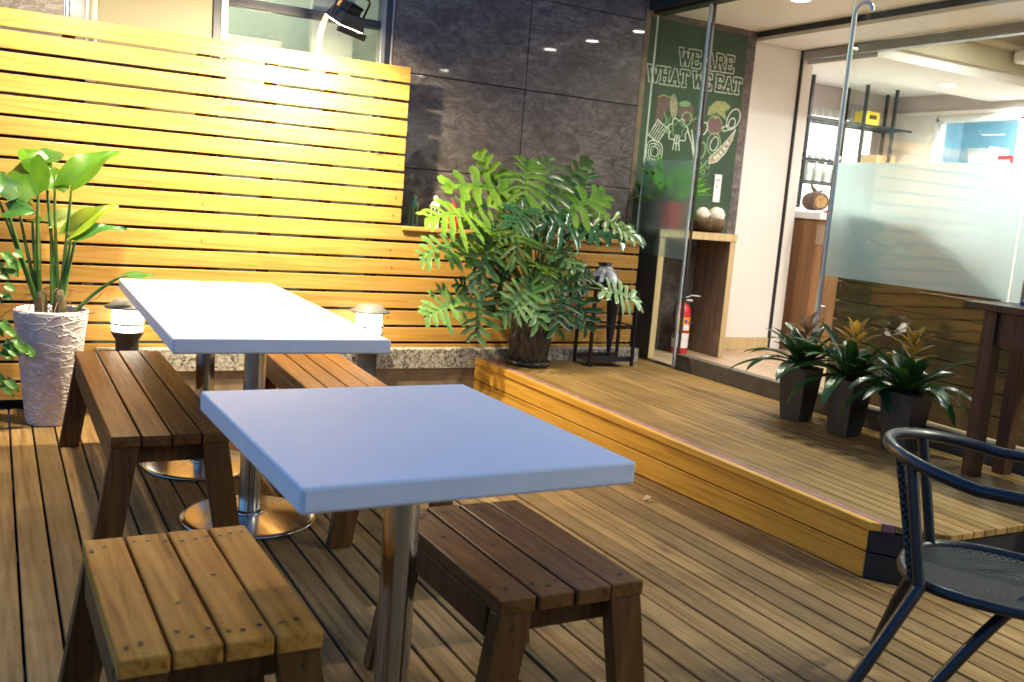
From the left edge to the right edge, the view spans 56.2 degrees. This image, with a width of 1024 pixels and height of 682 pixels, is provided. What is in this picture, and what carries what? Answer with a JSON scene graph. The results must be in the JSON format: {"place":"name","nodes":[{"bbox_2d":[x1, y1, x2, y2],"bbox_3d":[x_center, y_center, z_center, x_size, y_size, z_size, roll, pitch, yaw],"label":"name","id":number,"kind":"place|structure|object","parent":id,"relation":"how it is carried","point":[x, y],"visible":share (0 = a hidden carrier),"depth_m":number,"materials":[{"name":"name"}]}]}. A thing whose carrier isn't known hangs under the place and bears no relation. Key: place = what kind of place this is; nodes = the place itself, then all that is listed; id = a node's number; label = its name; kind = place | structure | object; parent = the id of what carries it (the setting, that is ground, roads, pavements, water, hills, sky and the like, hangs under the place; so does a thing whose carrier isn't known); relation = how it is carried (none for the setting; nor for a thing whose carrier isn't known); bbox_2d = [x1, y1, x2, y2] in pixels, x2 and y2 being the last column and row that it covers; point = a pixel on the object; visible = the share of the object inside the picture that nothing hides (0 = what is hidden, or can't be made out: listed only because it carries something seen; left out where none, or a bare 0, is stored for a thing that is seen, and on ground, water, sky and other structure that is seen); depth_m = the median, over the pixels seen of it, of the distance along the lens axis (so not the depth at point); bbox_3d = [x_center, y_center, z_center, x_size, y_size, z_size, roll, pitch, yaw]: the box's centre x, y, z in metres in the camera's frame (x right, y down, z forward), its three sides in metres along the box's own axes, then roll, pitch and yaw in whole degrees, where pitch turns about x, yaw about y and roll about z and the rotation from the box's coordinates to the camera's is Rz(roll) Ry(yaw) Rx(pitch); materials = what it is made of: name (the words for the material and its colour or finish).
{"place":"outdoors","nodes":[
{"label":"outdoors","id":0,"kind":"place"},
{"bbox_2d":[8,412,91,665],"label":"ground","id":1,"kind":"structure","parent":0,"point":[21,629],"depth_m":3.46,"materials":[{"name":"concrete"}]},
{"bbox_2d":[9,433,98,681],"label":"deck joists","id":2,"kind":"object","parent":1,"relation":"on","point":[19,595],"depth_m":3.78,"materials":[{"name":"wood"}]},
{"bbox_2d":[0,408,1023,681],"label":"deck","id":3,"kind":"structure","parent":2,"relation":"on","point":[726,598],"depth_m":3.12,"materials":[{"name":"brown wood"}]},
{"bbox_2d":[0,249,34,396],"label":"creeper","id":4,"kind":"object","parent":3,"relation":"on","point":[14,345],"visible":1,"depth_m":4.38,"materials":[{"name":"green plant"}]},
{"bbox_2d":[0,147,154,426],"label":"potted plant","id":5,"kind":"object","parent":3,"relation":"on","point":[52,334],"visible":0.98,"depth_m":4.54,"materials":[{"name":"green plant"}]},
{"bbox_2d":[104,298,144,351],"bbox_3d":[-1.972,0.082,4.907,0.224,0.601,0.224,0,9,-28],"label":"bollard lamp","id":6,"kind":"object","parent":3,"relation":"on","point":[127,322],"visible":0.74,"depth_m":4.82,"materials":[{"name":"white glass"}]},
{"bbox_2d":[58,351,239,539],"bbox_3d":[-1.449,0.381,3.720,0.479,0.430,1.536,0,9,-28],"label":"bench","id":7,"kind":"object","parent":3,"relation":"on","point":[142,406],"visible":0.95,"depth_m":3.17,"materials":[{"name":"brown wood"}]},
{"bbox_2d":[58,525,323,681],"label":"stool","id":8,"kind":"object","parent":3,"relation":"on","point":[222,604],"visible":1,"depth_m":1.87,"materials":[{"name":"brown wood"}]},
{"bbox_2d":[119,279,390,539],"bbox_3d":[-1.135,0.224,3.866,0.702,0.748,1.722,0,9,-27],"label":"cafe table","id":9,"kind":"object","parent":3,"relation":"on","point":[205,322],"visible":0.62,"depth_m":3.52,"materials":[{"name":"white plastic"}]},
{"bbox_2d":[265,354,452,548],"bbox_3d":[-0.734,0.387,4.079,0.479,0.430,1.536,1,9,-26],"label":"bench","id":10,"kind":"object","parent":3,"relation":"on","point":[293,371],"visible":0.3,"depth_m":4.18,"materials":[{"name":"brown wood"}]},
{"bbox_2d":[95,347,638,391],"bbox_3d":[-0.669,0.209,5.818,3.430,0.338,0.083,0,9,-28],"label":"ledge","id":11,"kind":"object","parent":3,"relation":"on","point":[403,366],"visible":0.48,"depth_m":5.81,"materials":[{"name":"stone"}]},
{"bbox_2d":[350,303,389,377],"bbox_3d":[-0.834,0.085,5.524,0.224,0.601,0.224,0,9,-28],"label":"bollard lamp","id":12,"kind":"object","parent":3,"relation":"on","point":[369,316],"visible":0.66,"depth_m":5.45,"materials":[{"name":"white glass"}]},
{"bbox_2d":[200,384,634,681],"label":"cafe table","id":13,"kind":"object","parent":3,"relation":"on","point":[400,454],"visible":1,"depth_m":1.95,"materials":[{"name":"white plastic"}]},
{"bbox_2d":[363,500,644,681],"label":"bench","id":14,"kind":"object","parent":3,"relation":"on","point":[503,577],"visible":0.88,"depth_m":2.18,"materials":[{"name":"brown wood"}]},
{"bbox_2d":[643,495,652,501],"bbox_3d":[0.597,0.686,4.179,0.056,0.023,0.030,-3,11,-42],"label":"dry leaf","id":15,"kind":"object","parent":3,"relation":"on","point":[646,498],"visible":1,"depth_m":4.17,"materials":[{"name":"brown plant"}]},
{"bbox_2d":[473,358,1023,584],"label":"raised deck","id":16,"kind":"structure","parent":3,"relation":"on","point":[813,486],"depth_m":4.33,"materials":[{"name":"brown wood"}]},
{"bbox_2d":[414,148,645,367],"bbox_3d":[0.147,-0.492,5.776,1.588,1.320,0.627,-3,11,-42],"label":"potted plant","id":17,"kind":"object","parent":16,"relation":"on","point":[532,328],"visible":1,"depth_m":5.71,"materials":[{"name":"green plant"}]},
{"bbox_2d":[572,286,639,366],"bbox_3d":[0.616,-0.096,6.270,0.348,0.498,0.198,0,9,-28],"label":"umbrella stand","id":18,"kind":"object","parent":16,"relation":"on","point":[589,356],"visible":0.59,"depth_m":6.27,"materials":[{"name":"black metal"}]},
{"bbox_2d":[588,262,618,288],"bbox_3d":[0.594,-0.424,6.193,0.198,0.165,0.194,4,8,-1],"label":"plastic bag","id":19,"kind":"object","parent":18,"relation":"on","point":[602,270],"visible":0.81,"depth_m":6.14,"materials":[{"name":"plastic"}]},
{"bbox_2d":[606,272,619,355],"bbox_3d":[0.655,-0.168,6.283,0.082,0.567,0.085,0,9,-28],"label":"umbrella","id":20,"kind":"object","parent":18,"relation":"in","point":[612,309],"visible":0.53,"depth_m":6.26,"materials":[{"name":"fabric"}]},
{"bbox_2d":[725,311,870,421],"bbox_3d":[1.523,0.130,5.046,0.690,0.578,0.670,-2,11,-40],"label":"bromeliad","id":21,"kind":"object","parent":16,"relation":"on","point":[799,406],"visible":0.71,"depth_m":5.04,"materials":[{"name":"plant"}]},
{"bbox_2d":[785,317,927,436],"bbox_3d":[1.716,0.181,4.747,0.655,0.596,0.607,1,9,-24],"label":"bromeliad","id":22,"kind":"object","parent":16,"relation":"on","point":[837,393],"visible":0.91,"depth_m":4.75,"materials":[{"name":"plant"}]},
{"bbox_2d":[840,322,975,452],"bbox_3d":[1.874,0.218,4.529,0.596,0.612,0.771,6,8,7],"label":"bromeliad","id":23,"kind":"object","parent":16,"relation":"on","point":[912,397],"visible":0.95,"depth_m":4.48,"materials":[{"name":"plant"}]},
{"bbox_2d":[960,300,1023,476],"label":"table","id":24,"kind":"object","parent":16,"relation":"on","point":[1003,324],"visible":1,"depth_m":4.15,"materials":[{"name":"brown wood"}]},
{"bbox_2d":[845,427,1023,681],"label":"woven chair","id":25,"kind":"object","parent":3,"relation":"on","point":[989,579],"visible":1,"depth_m":2.40,"materials":[{"name":"metal"}]},
{"bbox_2d":[85,0,378,342],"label":"room wall","id":26,"kind":"structure","parent":1,"relation":"on","point":[290,32],"depth_m":7.25,"materials":[{"name":"beige paint"}]},
{"bbox_2d":[297,0,354,308],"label":"room pillar","id":27,"kind":"structure","parent":26,"relation":"on","point":[335,43],"depth_m":6.09,"materials":[{"name":"beige paint"}]},
{"bbox_2d":[0,7,639,399],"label":"slatted fence","id":28,"kind":"object","parent":1,"relation":"on","point":[68,47],"visible":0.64,"depth_m":5.18,"materials":[{"name":"yellow wood"}]},
{"bbox_2d":[90,0,97,20],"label":"floodlight","id":29,"kind":"object","parent":28,"relation":"on","point":[93,9],"visible":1,"depth_m":4.76,"materials":[{"name":"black paint"}]},
{"bbox_2d":[315,0,370,53],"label":"floodlight","id":30,"kind":"object","parent":28,"relation":"on","point":[346,17],"visible":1,"depth_m":4.78,"materials":[{"name":"black paint"}]},
{"bbox_2d":[408,195,418,226],"bbox_3d":[-0.613,-0.813,5.971,0.067,0.193,0.067,0,9,-28],"label":"shelf lantern","id":31,"kind":"object","parent":28,"relation":"on","point":[413,203],"visible":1,"depth_m":5.95,"materials":[{"name":"green glass"}]},
{"bbox_2d":[429,196,440,227],"bbox_3d":[-0.485,-0.816,6.039,0.069,0.200,0.069,0,9,-28],"label":"shelf lantern","id":32,"kind":"object","parent":28,"relation":"on","point":[435,203],"visible":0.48,"depth_m":6.02,"materials":[{"name":"white paint"}]},
{"bbox_2d":[448,200,457,228],"bbox_3d":[-0.367,-0.808,6.104,0.088,0.186,0.088,0,9,-28],"label":"red ornament","id":33,"kind":"object","parent":28,"relation":"on","point":[455,206],"visible":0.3,"depth_m":6.08,"materials":[{"name":"ceramic"}]},
{"bbox_2d":[0,0,651,411],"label":"slate wall","id":34,"kind":"structure","parent":1,"relation":"on","point":[504,82],"depth_m":6.26,"materials":[{"name":"grey stone"}]},
{"bbox_2d":[65,0,395,303],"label":"window","id":35,"kind":"structure","parent":34,"relation":"attached to","point":[206,18],"depth_m":5.32,"materials":[{"name":"white"}]},
{"bbox_3d":[4.745,-0.839,5.928,5.990,3.200,8.300,0,9,-28],"label":"cafe shell","id":36,"kind":"object","parent":1,"relation":"on","visible":0},
{"bbox_2d":[649,0,736,15],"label":"header beam","id":37,"kind":"structure","parent":36,"relation":"attached to","point":[664,7],"depth_m":6.43,"materials":[{"name":"paint"}]},
{"bbox_2d":[625,3,716,367],"bbox_3d":[1.070,-1.048,6.621,0.032,2.396,0.616,0,9,-28],"label":"glass partition","id":38,"kind":"object","parent":37,"relation":"attached to","point":[664,214],"visible":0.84,"depth_m":6.55,"materials":[{"name":"clear glass"}]},
{"bbox_2d":[757,26,894,155],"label":"cafe back wall","id":39,"kind":"structure","parent":36,"relation":"attached to","point":[827,97],"depth_m":9.45,"materials":[{"name":"paint"}]},
{"bbox_2d":[638,348,1023,448],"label":"floor","id":40,"kind":"structure","parent":36,"relation":"attached to","point":[765,368],"depth_m":7.06,"materials":[{"name":"beige tile"}]},
{"bbox_2d":[626,227,737,357],"bbox_3d":[1.228,-0.359,7.112,0.707,0.919,0.371,0,9,-28],"label":"console table","id":41,"kind":"object","parent":40,"relation":"on","point":[712,286],"visible":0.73,"depth_m":7.13,"materials":[{"name":"brown wood"}]},
{"bbox_2d":[631,153,713,221],"bbox_3d":[1.174,-1.079,6.910,0.702,0.546,0.609,0,9,-28],"label":"potted fern","id":42,"kind":"object","parent":41,"relation":"on","point":[653,173],"visible":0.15,"depth_m":6.88,"materials":[{"name":"green plant"}]},
{"bbox_2d":[689,207,725,232],"bbox_3d":[1.457,-0.908,7.136,0.271,0.188,0.278,0,9,-28],"label":"pair of round ornaments","id":43,"kind":"object","parent":41,"relation":"on","point":[710,220],"visible":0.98,"depth_m":7.05},
{"bbox_2d":[670,295,700,353],"bbox_3d":[1.282,-0.130,7.216,0.212,0.450,0.129,0,9,-28],"label":"fire extinguisher","id":44,"kind":"object","parent":40,"relation":"on","point":[685,329],"visible":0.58,"depth_m":7.17,"materials":[{"name":"red paint"}]},
{"bbox_2d":[635,11,756,348],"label":"back wall","id":45,"kind":"structure","parent":40,"relation":"on","point":[670,283],"depth_m":7.35,"materials":[{"name":"paint"}]},
{"bbox_2d":[631,17,748,232],"bbox_3d":[1.303,-1.580,7.143,0.992,1.485,0.014,0,9,-28],"label":"chalkboard","id":46,"kind":"object","parent":45,"relation":"attached to","point":[676,84],"visible":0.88,"depth_m":7.12,"materials":[{"name":"green paint"}]},
{"bbox_2d":[712,174,721,201],"bbox_3d":[1.573,-1.171,7.353,0.068,0.210,0.011,0,9,-28],"label":"notice plate","id":47,"kind":"object","parent":46,"relation":"attached to","point":[717,187],"visible":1,"depth_m":7.35,"materials":[{"name":"white plastic"}]},
{"bbox_2d":[795,208,822,212],"bbox_3d":[3.028,-0.718,9.263,1.770,1.304,0.500,0,9,-28],"label":"back counter","id":48,"kind":"object","parent":40,"relation":"on","point":[805,210],"depth_m":8.69,"materials":[{"name":"beige paint"}]},
{"bbox_2d":[675,354,1023,475],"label":"door sill","id":49,"kind":"structure","parent":40,"relation":"on","point":[746,381],"depth_m":5.75,"materials":[{"name":"stone"}]},
{"bbox_2d":[812,0,1023,330],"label":"glass door","id":50,"kind":"structure","parent":49,"relation":"on","point":[948,227],"depth_m":4.82,"materials":[{"name":"white"}]},
{"bbox_2d":[1009,206,1023,301],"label":"fixed glass panel","id":51,"kind":"object","parent":49,"relation":"on","point":[1017,284],"visible":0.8,"depth_m":4.36,"materials":[{"name":"white"}]},
{"bbox_2d":[779,211,923,349],"bbox_3d":[2.890,-0.495,8.216,1.390,1.140,0.500,0,9,-28],"label":"bar counter","id":52,"kind":"object","parent":40,"relation":"on","point":[805,260],"visible":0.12,"depth_m":7.79,"materials":[{"name":"brown wood"}]},
{"bbox_2d":[802,184,828,210],"bbox_3d":[2.464,-1.164,7.777,0.157,0.209,0.199,3,8,-10],"label":"log ornament","id":53,"kind":"object","parent":52,"relation":"on","point":[815,200],"visible":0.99,"depth_m":7.70,"materials":[{"name":"brown wood"}]},
{"bbox_2d":[824,277,1023,446],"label":"reception desk","id":54,"kind":"object","parent":40,"relation":"on","point":[954,324],"visible":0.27,"depth_m":5.36,"materials":[{"name":"brown wood"}]},
{"bbox_2d":[891,94,1023,302],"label":"kitchen wall","id":55,"kind":"structure","parent":40,"relation":"on","point":[925,120],"depth_m":9.31,"materials":[{"name":"beige paint"}]},
{"bbox_2d":[941,120,1019,162],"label":"kitchen back wall","id":56,"kind":"structure","parent":40,"relation":"on","point":[959,138],"depth_m":9.98,"materials":[{"name":"blue paint"}]},
{"bbox_3d":[4.650,-0.830,9.487,0.625,1.720,0.520,0,9,-28],"label":"kitchen freezer","id":57,"kind":"object","parent":40,"relation":"on","visible":0},
{"bbox_2d":[967,146,1009,162],"bbox_3d":[4.673,-1.797,9.432,0.310,0.205,0.250,0,9,-28],"label":"storage tub","id":58,"kind":"object","parent":57,"relation":"on","point":[983,154],"visible":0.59,"depth_m":9.33,"materials":[{"name":"white plastic"}]},
{"bbox_2d":[997,156,1013,162],"bbox_3d":[4.792,-1.713,9.212,0.202,0.120,0.150,0,9,-28],"label":"red box","id":59,"kind":"object","parent":57,"relation":"on","point":[1005,159],"visible":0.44,"depth_m":9.15,"materials":[{"name":"plastic"}]},
{"bbox_2d":[724,0,1023,348],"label":"doorway","id":60,"kind":"structure","parent":36,"relation":"attached to","point":[777,119],"depth_m":7.53,"materials":[{"name":"beige paint"}]},
{"bbox_2d":[673,0,944,31],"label":"vestibule ceiling","id":61,"kind":"structure","parent":60,"relation":"attached to","point":[758,15],"depth_m":6.55,"materials":[{"name":"white paint"}]},
{"bbox_2d":[789,0,811,2],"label":"downlight","id":62,"kind":"object","parent":61,"relation":"attached to","point":[801,1],"visible":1,"depth_m":6.18,"materials":[{"name":"white paper"}]},
{"bbox_2d":[796,0,1023,101],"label":"cafe ceiling","id":63,"kind":"structure","parent":36,"relation":"attached to","point":[905,73],"depth_m":7.74,"materials":[{"name":"white paint"}]},
{"bbox_2d":[796,74,911,210],"bbox_3d":[3.054,-1.845,9.146,1.680,1.194,0.388,0,9,-28],"label":"bar shelf rack","id":64,"kind":"object","parent":63,"relation":"hanging from","point":[860,134],"visible":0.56,"depth_m":9.29,"materials":[{"name":"black metal"}]},
{"bbox_2d":[804,160,809,179],"bbox_3d":[2.738,-1.592,8.930,0.070,0.184,0.070,0,9,-28],"label":"bottle","id":65,"kind":"object","parent":64,"relation":"on","point":[806,172],"visible":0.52,"depth_m":8.91,"materials":[{"name":"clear glass"}]},
{"bbox_2d":[807,153,814,157],"bbox_3d":[2.772,-1.720,8.901,0.072,0.050,0.072,0,9,-28],"label":"cup","id":66,"kind":"object","parent":64,"relation":"on","point":[810,155],"visible":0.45,"depth_m":8.88,"materials":[{"name":"white ceramic"}]},
{"bbox_2d":[810,161,818,180],"bbox_3d":[2.844,-1.592,8.987,0.070,0.184,0.070,0,9,-28],"label":"bottle","id":67,"kind":"object","parent":64,"relation":"on","point":[814,173],"visible":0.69,"depth_m":8.96,"materials":[{"name":"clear glass"}]},
{"bbox_2d":[814,154,820,158],"bbox_3d":[2.846,-1.720,8.941,0.072,0.050,0.072,0,9,-28],"label":"cup","id":68,"kind":"object","parent":64,"relation":"on","point":[817,156],"visible":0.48,"depth_m":8.92,"materials":[{"name":"white ceramic"}]},
{"bbox_2d":[820,154,827,159],"bbox_3d":[2.921,-1.720,8.982,0.072,0.050,0.072,0,9,-28],"label":"cup","id":69,"kind":"object","parent":64,"relation":"on","point":[824,157],"visible":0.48,"depth_m":8.96,"materials":[{"name":"white ceramic"}]},
{"bbox_2d":[820,162,827,181],"bbox_3d":[2.949,-1.592,9.044,0.070,0.184,0.070,0,9,-28],"label":"bottle","id":70,"kind":"object","parent":64,"relation":"on","point":[824,175],"visible":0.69,"depth_m":9.02,"materials":[{"name":"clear glass"}]},
{"bbox_2d":[827,155,833,160],"bbox_3d":[2.996,-1.719,9.022,0.072,0.050,0.072,0,9,-28],"label":"cup","id":71,"kind":"object","parent":64,"relation":"on","point":[830,157],"visible":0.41,"depth_m":9.00,"materials":[{"name":"white ceramic"}]},
{"bbox_2d":[849,104,868,121],"bbox_3d":[3.370,-2.190,9.320,0.184,0.205,0.064,0,9,-28],"label":"grey tin","id":72,"kind":"object","parent":64,"relation":"on","point":[855,108],"visible":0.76,"depth_m":9.27,"materials":[{"name":"grey metal"}]},
{"bbox_2d":[854,111,879,125],"bbox_3d":[3.415,-2.134,9.216,0.190,0.130,0.142,0,9,-28],"label":"yellow tin","id":73,"kind":"object","parent":64,"relation":"on","point":[872,118],"visible":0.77,"depth_m":9.17,"materials":[{"name":"metal"}]},
{"bbox_2d":[939,85,954,86],"bbox_3d":[3.657,-2.143,8.056,0.132,0.005,0.132,0,9,-28],"label":"downlight","id":74,"kind":"object","parent":63,"relation":"attached to","point":[946,85],"visible":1,"depth_m":8.05,"materials":[{"name":"white paper"}]},
{"bbox_2d":[880,22,1023,75],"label":"ceiling coving","id":75,"kind":"object","parent":63,"relation":"attached to","point":[997,54],"visible":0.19,"depth_m":7.45,"materials":[{"name":"beige paint"}]},
{"bbox_2d":[998,96,1013,98],"bbox_3d":[4.343,-2.141,8.427,0.132,0.005,0.132,0,9,-28],"label":"downlight","id":76,"kind":"object","parent":63,"relation":"attached to","point":[1005,97],"visible":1,"depth_m":8.43,"materials":[{"name":"white paper"}]},
{"bbox_2d":[1014,50,1023,64],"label":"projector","id":77,"kind":"object","parent":63,"relation":"hanging from","point":[1018,56],"visible":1,"depth_m":7.53,"materials":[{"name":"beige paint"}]},
{"bbox_2d":[924,292,982,300],"bbox_3d":[3.873,-0.353,8.752,0.770,0.865,0.460,0,9,-28],"label":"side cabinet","id":78,"kind":"object","parent":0,"point":[954,296],"depth_m":8.54,"materials":[{"name":"brown wood"}]},
{"bbox_2d":[1020,282,1023,304],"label":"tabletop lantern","id":79,"kind":"object","parent":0,"point":[1022,298],"visible":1,"depth_m":4.14,"materials":[{"name":"wood"}]},
{"bbox_3d":[3.556,-1.512,9.457,0.260,0.290,0.240,0,9,-28],"label":"carton","id":80,"kind":"object","parent":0,"visible":0},
{"bbox_2d":[861,155,894,162],"bbox_3d":[3.574,-1.739,9.424,0.250,0.160,0.240,0,9,-28],"label":"carton","id":81,"kind":"object","parent":80,"relation":"on","point":[873,158],"visible":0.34,"depth_m":9.31,"materials":[{"name":"brown cardboard"}]}
]}

